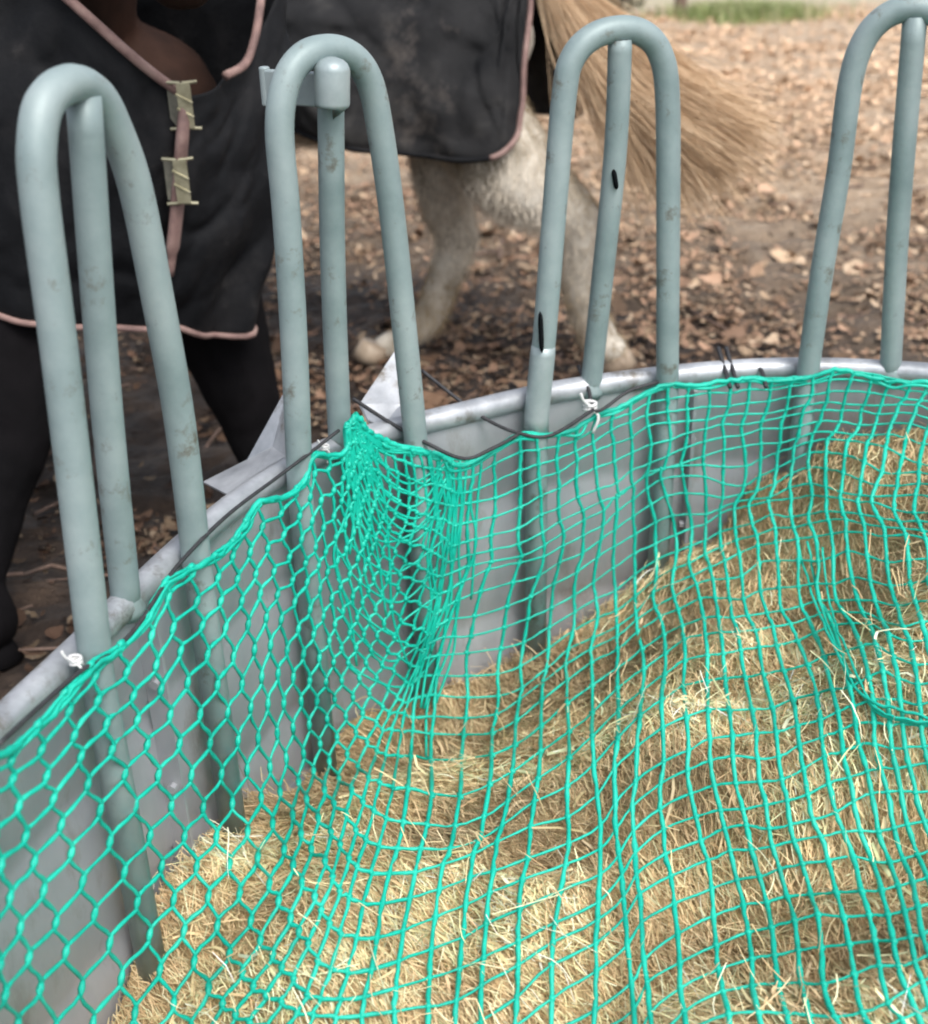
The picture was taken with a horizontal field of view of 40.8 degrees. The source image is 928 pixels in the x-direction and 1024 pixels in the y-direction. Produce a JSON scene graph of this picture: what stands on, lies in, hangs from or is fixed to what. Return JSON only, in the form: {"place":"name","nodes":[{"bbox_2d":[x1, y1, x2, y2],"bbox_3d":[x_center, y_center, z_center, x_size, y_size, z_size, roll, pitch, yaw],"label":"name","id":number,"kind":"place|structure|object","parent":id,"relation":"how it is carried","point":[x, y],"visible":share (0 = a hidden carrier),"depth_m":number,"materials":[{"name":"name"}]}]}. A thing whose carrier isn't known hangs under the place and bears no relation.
{"place":"outdoors","nodes":[
{"label":"outdoors","id":0,"kind":"place"},
{"bbox_2d":[0,0,927,699],"bbox_3d":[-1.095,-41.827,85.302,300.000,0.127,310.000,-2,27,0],"label":"ground","id":1,"kind":"structure","parent":0,"point":[38,592],"depth_m":4.79,"materials":[{"name":"brown soil"}]},
{"bbox_2d":[0,0,291,670],"bbox_3d":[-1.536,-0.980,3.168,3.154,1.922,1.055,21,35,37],"label":"horse","id":2,"kind":"object","parent":1,"relation":"on","point":[182,77],"visible":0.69,"depth_m":2.57},
{"bbox_2d":[0,0,927,1023],"bbox_3d":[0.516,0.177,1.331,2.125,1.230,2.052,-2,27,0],"label":"ring feeder","id":3,"kind":"object","parent":1,"relation":"on","point":[92,106],"visible":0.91,"depth_m":1.85,"materials":[{"name":"metal"}]},
{"bbox_2d":[0,346,927,1023],"bbox_3d":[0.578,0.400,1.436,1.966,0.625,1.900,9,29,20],"label":"hay net","id":4,"kind":"object","parent":3,"relation":"on","point":[364,446],"visible":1,"depth_m":1.78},
{"bbox_2d":[107,419,927,1023],"bbox_3d":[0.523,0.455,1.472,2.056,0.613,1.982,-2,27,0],"label":"hay","id":5,"kind":"object","parent":3,"relation":"in","point":[573,1003],"visible":0.65,"depth_m":1.72},
{"bbox_2d":[0,2,927,686],"bbox_3d":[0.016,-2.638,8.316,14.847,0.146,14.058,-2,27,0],"label":"leaf litter","id":6,"kind":"object","parent":1,"relation":"on","point":[738,334],"visible":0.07,"depth_m":5.07,"materials":[{"name":"brown plant"}]},
{"bbox_2d":[286,0,817,372],"bbox_3d":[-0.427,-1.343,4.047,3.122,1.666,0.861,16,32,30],"label":"horse","id":7,"kind":"object","parent":1,"relation":"on","point":[468,83],"visible":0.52,"depth_m":3.50},
{"bbox_2d":[673,0,686,15],"bbox_3d":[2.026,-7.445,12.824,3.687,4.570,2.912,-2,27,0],"label":"bare tree","id":8,"kind":"object","parent":1,"relation":"on","point":[684,2],"visible":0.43,"depth_m":13.83,"materials":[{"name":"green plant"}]},
{"bbox_2d":[607,0,646,12],"bbox_3d":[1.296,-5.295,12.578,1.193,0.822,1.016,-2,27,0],"label":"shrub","id":9,"kind":"object","parent":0,"point":[633,3],"visible":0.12,"depth_m":12.47,"materials":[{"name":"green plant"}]},
{"bbox_2d":[631,0,864,27],"bbox_3d":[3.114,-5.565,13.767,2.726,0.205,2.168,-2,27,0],"label":"grass","id":10,"kind":"structure","parent":0,"point":[728,11],"depth_m":13.46,"materials":[{"name":"green plant"}]}
]}

